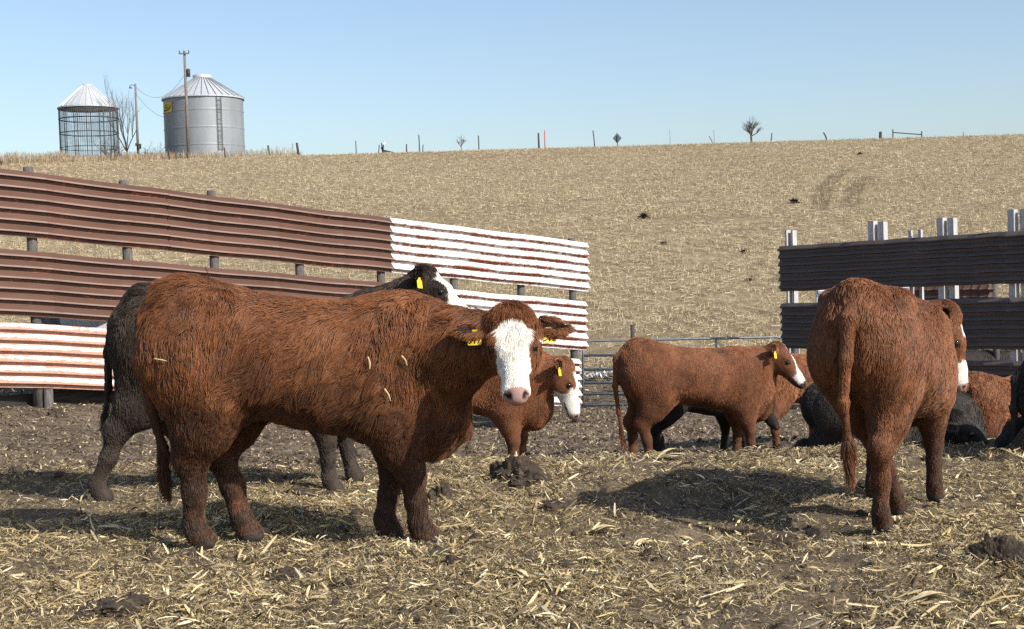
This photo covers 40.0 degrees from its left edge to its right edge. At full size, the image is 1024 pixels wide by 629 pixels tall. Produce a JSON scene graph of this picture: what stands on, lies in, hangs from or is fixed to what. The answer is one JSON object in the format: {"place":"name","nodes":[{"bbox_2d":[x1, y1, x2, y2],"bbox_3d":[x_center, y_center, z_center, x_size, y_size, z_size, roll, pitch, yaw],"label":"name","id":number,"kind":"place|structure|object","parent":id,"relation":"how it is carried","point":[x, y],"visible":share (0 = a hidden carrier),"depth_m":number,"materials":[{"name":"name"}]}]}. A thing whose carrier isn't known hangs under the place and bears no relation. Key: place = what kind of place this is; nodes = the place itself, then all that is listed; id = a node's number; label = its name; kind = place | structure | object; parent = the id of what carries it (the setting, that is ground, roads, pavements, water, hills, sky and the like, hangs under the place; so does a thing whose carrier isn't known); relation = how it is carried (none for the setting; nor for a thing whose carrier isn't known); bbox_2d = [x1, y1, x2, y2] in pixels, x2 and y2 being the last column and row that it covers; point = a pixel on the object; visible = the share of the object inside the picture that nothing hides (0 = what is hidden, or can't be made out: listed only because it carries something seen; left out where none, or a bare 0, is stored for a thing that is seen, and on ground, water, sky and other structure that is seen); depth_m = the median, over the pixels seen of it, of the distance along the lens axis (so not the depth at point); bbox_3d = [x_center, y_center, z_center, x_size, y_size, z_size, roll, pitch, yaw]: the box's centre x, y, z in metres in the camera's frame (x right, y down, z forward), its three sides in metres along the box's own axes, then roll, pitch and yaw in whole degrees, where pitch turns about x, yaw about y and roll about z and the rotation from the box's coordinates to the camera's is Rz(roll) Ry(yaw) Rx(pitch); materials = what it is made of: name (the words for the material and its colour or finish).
{"place":"outdoors","nodes":[
{"label":"outdoors","id":0,"kind":"place"},
{"bbox_2d":[0,135,1023,628],"bbox_3d":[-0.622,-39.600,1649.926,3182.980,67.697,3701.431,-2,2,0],"label":"ground","id":1,"kind":"structure","parent":0,"point":[694,531],"depth_m":15.03,"materials":[{"name":"beige plant"}]},
{"bbox_2d":[48,407,68,417],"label":"mud clod","id":2,"kind":"object","parent":1,"relation":"on","point":[57,412],"visible":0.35,"depth_m":14.90,"materials":[{"name":"brown soil"}]},
{"bbox_2d":[41,317,106,390],"bbox_3d":[-5.215,0.597,17.877,1.388,1.226,0.600,-2,2,0],"label":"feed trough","id":3,"kind":"object","parent":1,"relation":"on","point":[72,322],"depth_m":17.57,"materials":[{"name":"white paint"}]},
{"bbox_2d":[57,84,119,157],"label":"corn crib","id":4,"kind":"object","parent":1,"relation":"on","point":[81,99],"visible":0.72,"depth_m":152.96,"materials":[{"name":"metal"}]},
{"bbox_2d":[93,137,126,159],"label":"bare bush","id":5,"kind":"object","parent":1,"relation":"on","point":[114,148],"visible":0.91,"depth_m":147.99,"materials":[{"name":"plant"}]},
{"bbox_2d":[72,591,150,620],"bbox_3d":[-1.707,1.265,6.050,0.311,0.105,0.288,-2,2,0],"label":"mud clod","id":6,"kind":"object","parent":1,"relation":"on","point":[109,605],"visible":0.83,"depth_m":5.97,"materials":[{"name":"brown soil"}]},
{"bbox_2d":[98,75,141,155],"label":"bare tree","id":7,"kind":"object","parent":1,"relation":"on","point":[121,127],"visible":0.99,"depth_m":151.21,"materials":[{"name":"plant"}]},
{"bbox_2d":[129,84,140,159],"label":"utility pole","id":8,"kind":"object","parent":1,"relation":"on","point":[137,144],"visible":0.92,"depth_m":149.76,"materials":[{"name":"brown wood"}]},
{"bbox_2d":[0,146,302,163],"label":"dry grass","id":9,"kind":"structure","parent":1,"relation":"on","point":[33,157],"depth_m":146.98,"materials":[{"name":"plant"}]},
{"bbox_2d":[141,142,165,155],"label":"bare bush","id":10,"kind":"object","parent":1,"relation":"on","point":[153,149],"visible":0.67,"depth_m":150.54,"materials":[{"name":"plant"}]},
{"bbox_2d":[179,50,190,158],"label":"utility pole","id":11,"kind":"object","parent":1,"relation":"on","point":[186,71],"visible":0.96,"depth_m":145.67,"materials":[{"name":"brown wood"}]},
{"bbox_2d":[172,605,198,620],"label":"mud clod","id":12,"kind":"object","parent":1,"relation":"on","point":[179,611],"visible":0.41,"depth_m":5.86,"materials":[{"name":"brown soil"}]},
{"bbox_2d":[161,74,245,158],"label":"grain bin","id":13,"kind":"object","parent":1,"relation":"on","point":[216,116],"visible":0.91,"depth_m":149.28,"materials":[{"name":"metal"}]},
{"bbox_2d":[87,263,466,501],"bbox_3d":[-1.484,0.447,9.128,2.500,1.476,0.598,-2,2,-2],"label":"cow","id":14,"kind":"object","parent":1,"relation":"on","point":[125,421],"visible":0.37,"depth_m":8.94},
{"bbox_2d":[261,565,322,584],"bbox_3d":[-1.018,1.226,6.560,0.310,0.095,0.240,-2,2,-12],"label":"mud clod","id":15,"kind":"object","parent":1,"relation":"on","point":[290,573],"visible":0.46,"depth_m":6.50,"materials":[{"name":"brown soil"}]},
{"bbox_2d":[0,166,589,422],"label":"windbreak fence","id":16,"kind":"object","parent":1,"relation":"on","point":[37,355],"visible":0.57,"depth_m":16.87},
{"bbox_2d":[284,487,333,496],"bbox_3d":[-1.272,1.145,8.875,0.306,0.109,0.376,-4,3,-40],"label":"mud clod","id":17,"kind":"object","parent":1,"relation":"on","point":[305,490],"visible":0.34,"depth_m":8.79,"materials":[{"name":"brown soil"}]},
{"bbox_2d":[323,578,342,588],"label":"mud clod","id":18,"kind":"object","parent":1,"relation":"on","point":[335,581],"visible":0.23,"depth_m":6.23,"materials":[{"name":"brown soil"}]},
{"bbox_2d":[131,272,575,551],"bbox_3d":[-0.802,0.497,7.197,2.283,1.424,0.808,-1,2,18],"label":"cow","id":19,"kind":"object","parent":1,"relation":"on","point":[231,377],"visible":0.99,"depth_m":7.05},
{"bbox_2d":[378,141,393,152],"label":"scrap heap","id":20,"kind":"object","parent":1,"relation":"on","point":[382,146],"visible":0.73,"depth_m":148.88,"materials":[{"name":"white paint"}]},
{"bbox_2d":[427,481,456,502],"bbox_3d":[-0.429,1.100,8.471,0.179,0.185,0.273,0,2,34],"label":"mud clod","id":21,"kind":"object","parent":1,"relation":"on","point":[444,488],"visible":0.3,"depth_m":8.44,"materials":[{"name":"brown soil"}]},
{"bbox_2d":[442,552,469,568],"bbox_3d":[-0.280,1.180,6.548,0.155,0.147,0.226,-3,2,-28],"label":"mud clod","id":22,"kind":"object","parent":1,"relation":"on","point":[450,559],"visible":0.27,"depth_m":6.53,"materials":[{"name":"brown soil"}]},
{"bbox_2d":[456,136,466,149],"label":"bare bush","id":23,"kind":"object","parent":1,"relation":"on","point":[461,143],"visible":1,"depth_m":149.04,"materials":[{"name":"plant"}]},
{"bbox_2d":[0,377,995,485],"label":"dirt litter","id":24,"kind":"object","parent":1,"relation":"on","point":[595,425],"visible":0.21,"depth_m":14.18,"materials":[{"name":"soil"}]},
{"bbox_2d":[0,133,1023,381],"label":"corn stubble","id":25,"kind":"object","parent":1,"relation":"on","point":[766,263],"visible":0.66,"depth_m":69.34,"materials":[{"name":"beige plant"}]},
{"bbox_2d":[0,438,1023,628],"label":"straw bedding","id":26,"kind":"object","parent":1,"relation":"on","point":[520,613],"visible":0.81,"depth_m":6.69,"materials":[{"name":"beige plant"}]},
{"bbox_2d":[0,440,1023,628],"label":"straw chaff","id":27,"kind":"object","parent":1,"relation":"on","point":[470,602],"visible":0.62,"depth_m":6.80,"materials":[{"name":"beige plant"}]},
{"bbox_2d":[0,394,1023,628],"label":"mud crumbs","id":28,"kind":"object","parent":1,"relation":"on","point":[808,533],"visible":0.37,"depth_m":7.39,"materials":[{"name":"brown soil"}]},
{"bbox_2d":[507,569,530,578],"bbox_3d":[0.030,1.156,6.269,0.127,0.035,0.047,0,3,44],"label":"corn husk","id":29,"kind":"object","parent":1,"relation":"on","point":[522,571],"visible":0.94,"depth_m":6.27,"materials":[{"name":"beige plant"}]},
{"bbox_2d":[489,455,556,491],"bbox_3d":[0.071,1.032,8.984,0.503,0.286,0.393,-2,2,0],"label":"mud clod","id":30,"kind":"object","parent":1,"relation":"on","point":[516,465],"visible":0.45,"depth_m":8.91,"materials":[{"name":"brown soil"}]},
{"bbox_2d":[472,351,579,455],"bbox_3d":[-0.290,0.685,10.753,1.671,1.159,0.496,-1,2,14],"label":"cow","id":31,"kind":"object","parent":1,"relation":"on","point":[556,376],"visible":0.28,"depth_m":10.50},
{"bbox_2d":[52,407,1017,614],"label":"straw scraps","id":32,"kind":"object","parent":1,"relation":"on","point":[560,499],"visible":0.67,"depth_m":6.57,"materials":[{"name":"beige plant"}]},
{"bbox_2d":[538,499,581,513],"bbox_3d":[0.241,1.118,8.020,0.299,0.129,0.335,-3,2,-20],"label":"mud clod","id":33,"kind":"object","parent":1,"relation":"on","point":[556,505],"visible":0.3,"depth_m":7.92,"materials":[{"name":"brown soil"}]},
{"bbox_2d":[580,371,612,377],"bbox_3d":[1.881,1.128,26.966,1.161,0.164,0.300,-2,2,0],"label":"torn sheeting","id":34,"kind":"object","parent":1,"relation":"on","point":[597,375],"visible":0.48,"depth_m":26.91,"materials":[{"name":"white paint"}]},
{"bbox_2d":[587,524,616,532],"bbox_3d":[0.466,1.112,7.295,0.151,0.040,0.094,-2,2,0],"label":"corn husk","id":35,"kind":"object","parent":1,"relation":"on","point":[602,526],"visible":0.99,"depth_m":7.29,"materials":[{"name":"beige plant"}]},
{"bbox_2d":[613,133,620,144],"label":"road sign","id":36,"kind":"object","parent":1,"relation":"on","point":[616,137],"visible":0.79,"depth_m":150.00,"materials":[{"name":"metal"}]},
{"bbox_2d":[630,325,634,337],"bbox_3d":[2.169,0.970,25.054,0.079,1.572,0.079,-2,2,0],"label":"fence post","id":37,"kind":"object","parent":1,"relation":"on","point":[632,329],"visible":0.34,"depth_m":25.00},
{"bbox_2d":[633,538,653,545],"bbox_3d":[0.654,1.124,6.958,0.120,0.024,0.062,-3,3,-38],"label":"corn husk","id":38,"kind":"object","parent":1,"relation":"on","point":[638,542],"visible":0.94,"depth_m":6.96,"materials":[{"name":"beige plant"}]},
{"bbox_2d":[656,448,684,459],"bbox_3d":[1.107,0.977,9.880,0.212,0.067,0.135,-2,2,0],"label":"corn husk","id":39,"kind":"object","parent":1,"relation":"on","point":[670,454],"visible":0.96,"depth_m":9.87,"materials":[{"name":"beige plant"}]},
{"bbox_2d":[582,336,781,406],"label":"tube gate","id":40,"kind":"structure","parent":1,"relation":"on","point":[612,355],"depth_m":23.91,"materials":[{"name":"metal"}]},
{"bbox_2d":[658,463,709,470],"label":"mud clod","id":41,"kind":"object","parent":1,"relation":"on","point":[694,468],"visible":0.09,"depth_m":9.32,"materials":[{"name":"brown soil"}]},
{"bbox_2d":[611,336,805,454],"bbox_3d":[1.669,0.735,12.023,1.639,1.123,0.516,-2,2,-4],"label":"calf","id":42,"kind":"object","parent":1,"relation":"on","point":[657,381],"visible":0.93,"depth_m":11.85},
{"bbox_2d":[650,404,779,454],"bbox_3d":[1.783,0.864,12.877,1.318,0.927,0.450,-2,2,-14],"label":"calf","id":43,"kind":"object","parent":1,"relation":"on","point":[673,415],"visible":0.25,"depth_m":12.78},
{"bbox_2d":[741,117,762,141],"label":"bare tree","id":44,"kind":"object","parent":1,"relation":"on","point":[751,128],"visible":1,"depth_m":149.78,"materials":[{"name":"plant"}]},
{"bbox_2d":[747,473,778,479],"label":"mud clod","id":45,"kind":"object","parent":1,"relation":"on","point":[751,476],"visible":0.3,"depth_m":8.79,"materials":[{"name":"brown soil"}]},
{"bbox_2d":[742,531,804,549],"bbox_3d":[1.298,1.132,6.976,0.307,0.081,0.301,-1,2,19],"label":"mud clod","id":46,"kind":"object","parent":1,"relation":"on","point":[763,536],"visible":0.67,"depth_m":6.93,"materials":[{"name":"brown soil"}]},
{"bbox_2d":[755,352,813,448],"bbox_3d":[2.923,0.800,13.914,1.736,1.043,0.517,-4,3,-38],"label":"calf","id":47,"kind":"object","parent":1,"relation":"on","point":[788,394],"visible":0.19,"depth_m":13.41},
{"bbox_2d":[787,198,799,203],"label":"weed clump","id":48,"kind":"object","parent":1,"relation":"on","point":[792,200],"visible":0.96,"depth_m":64.70,"materials":[{"name":"brown plant"}]},
{"bbox_2d":[817,169,874,208],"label":"track","id":49,"kind":"structure","parent":1,"relation":"on","point":[832,189],"depth_m":72.57,"materials":[{"name":"brown soil"}]},
{"bbox_2d":[854,480,864,490],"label":"mud clod","id":50,"kind":"object","parent":1,"relation":"on","point":[858,484],"visible":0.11,"depth_m":8.40,"materials":[{"name":"brown soil"}]},
{"bbox_2d":[815,287,909,302],"bbox_3d":[6.324,0.505,25.318,1.662,2.006,0.135,-1,2,18],"label":"rail","id":51,"kind":"object","parent":1,"relation":"on","point":[818,293],"visible":0.17,"depth_m":25.51,"materials":[{"name":"metal"}]},
{"bbox_2d":[806,278,967,534],"bbox_3d":[2.063,0.442,7.675,0.666,1.297,1.817,-1,2,28],"label":"cow","id":52,"kind":"object","parent":1,"relation":"on","point":[887,367],"visible":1,"depth_m":7.02},
{"bbox_2d":[791,383,991,449],"bbox_3d":[2.842,0.810,10.687,1.583,0.619,0.821,-2,2,8],"label":"cow","id":53,"kind":"object","parent":1,"relation":"on","point":[966,423],"visible":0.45,"depth_m":10.48},
{"bbox_2d":[892,515,901,520],"bbox_3d":[2.020,1.069,7.391,0.054,0.023,0.087,-2,2,0],"label":"corn husk","id":54,"kind":"object","parent":1,"relation":"on","point":[896,517],"visible":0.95,"depth_m":7.37,"materials":[{"name":"beige plant"}]},
{"bbox_2d":[777,209,1023,377],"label":"windbreak fence","id":55,"kind":"object","parent":1,"relation":"on","point":[942,260],"visible":0.51,"depth_m":21.07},
{"bbox_2d":[892,129,921,138],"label":"fence corner","id":56,"kind":"object","parent":1,"relation":"on","point":[905,133],"visible":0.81,"depth_m":148.96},
{"bbox_2d":[906,591,947,604],"bbox_3d":[1.675,1.142,5.678,0.172,0.044,0.088,-3,2,-17],"label":"corn husk","id":57,"kind":"object","parent":1,"relation":"on","point":[922,596],"visible":0.94,"depth_m":5.67,"materials":[{"name":"beige plant"}]},
{"bbox_2d":[914,284,999,359],"bbox_3d":[8.064,0.490,25.589,1.628,2.094,0.202,0,3,44],"label":"steel panel","id":58,"kind":"object","parent":1,"relation":"on","point":[974,291],"visible":0.34,"depth_m":25.29,"materials":[{"name":"brown metal"}]},
{"bbox_2d":[964,371,1020,438],"bbox_3d":[4.348,0.812,12.142,1.658,1.012,0.408,-4,3,-40],"label":"calf","id":59,"kind":"object","parent":1,"relation":"on","point":[990,395],"visible":0.39,"depth_m":11.63},
{"bbox_2d":[965,349,1021,360],"bbox_3d":[8.720,0.903,25.233,1.903,0.755,0.759,-2,2,1],"label":"cow","id":60,"kind":"object","parent":1,"relation":"on","point":[978,355],"visible":0.22,"depth_m":25.08},
{"bbox_2d":[965,532,1023,568],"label":"mud clod","id":61,"kind":"object","parent":1,"relation":"on","point":[1004,547],"visible":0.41,"depth_m":6.23,"materials":[{"name":"brown soil"}]},
{"bbox_2d":[994,361,1023,452],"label":"cow","id":62,"kind":"object","parent":1,"relation":"on","point":[1011,436],"visible":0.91,"depth_m":9.72},
{"bbox_2d":[0,0,1023,161],"label":"sky","id":63,"kind":"structure","parent":0,"point":[321,76],"materials":[{"name":"blue"}]},
{"bbox_2d":[637,212,650,218],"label":"weed clump","id":64,"kind":"object","parent":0,"point":[643,215],"visible":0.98,"depth_m":59.50,"materials":[{"name":"brown plant"}]}
]}

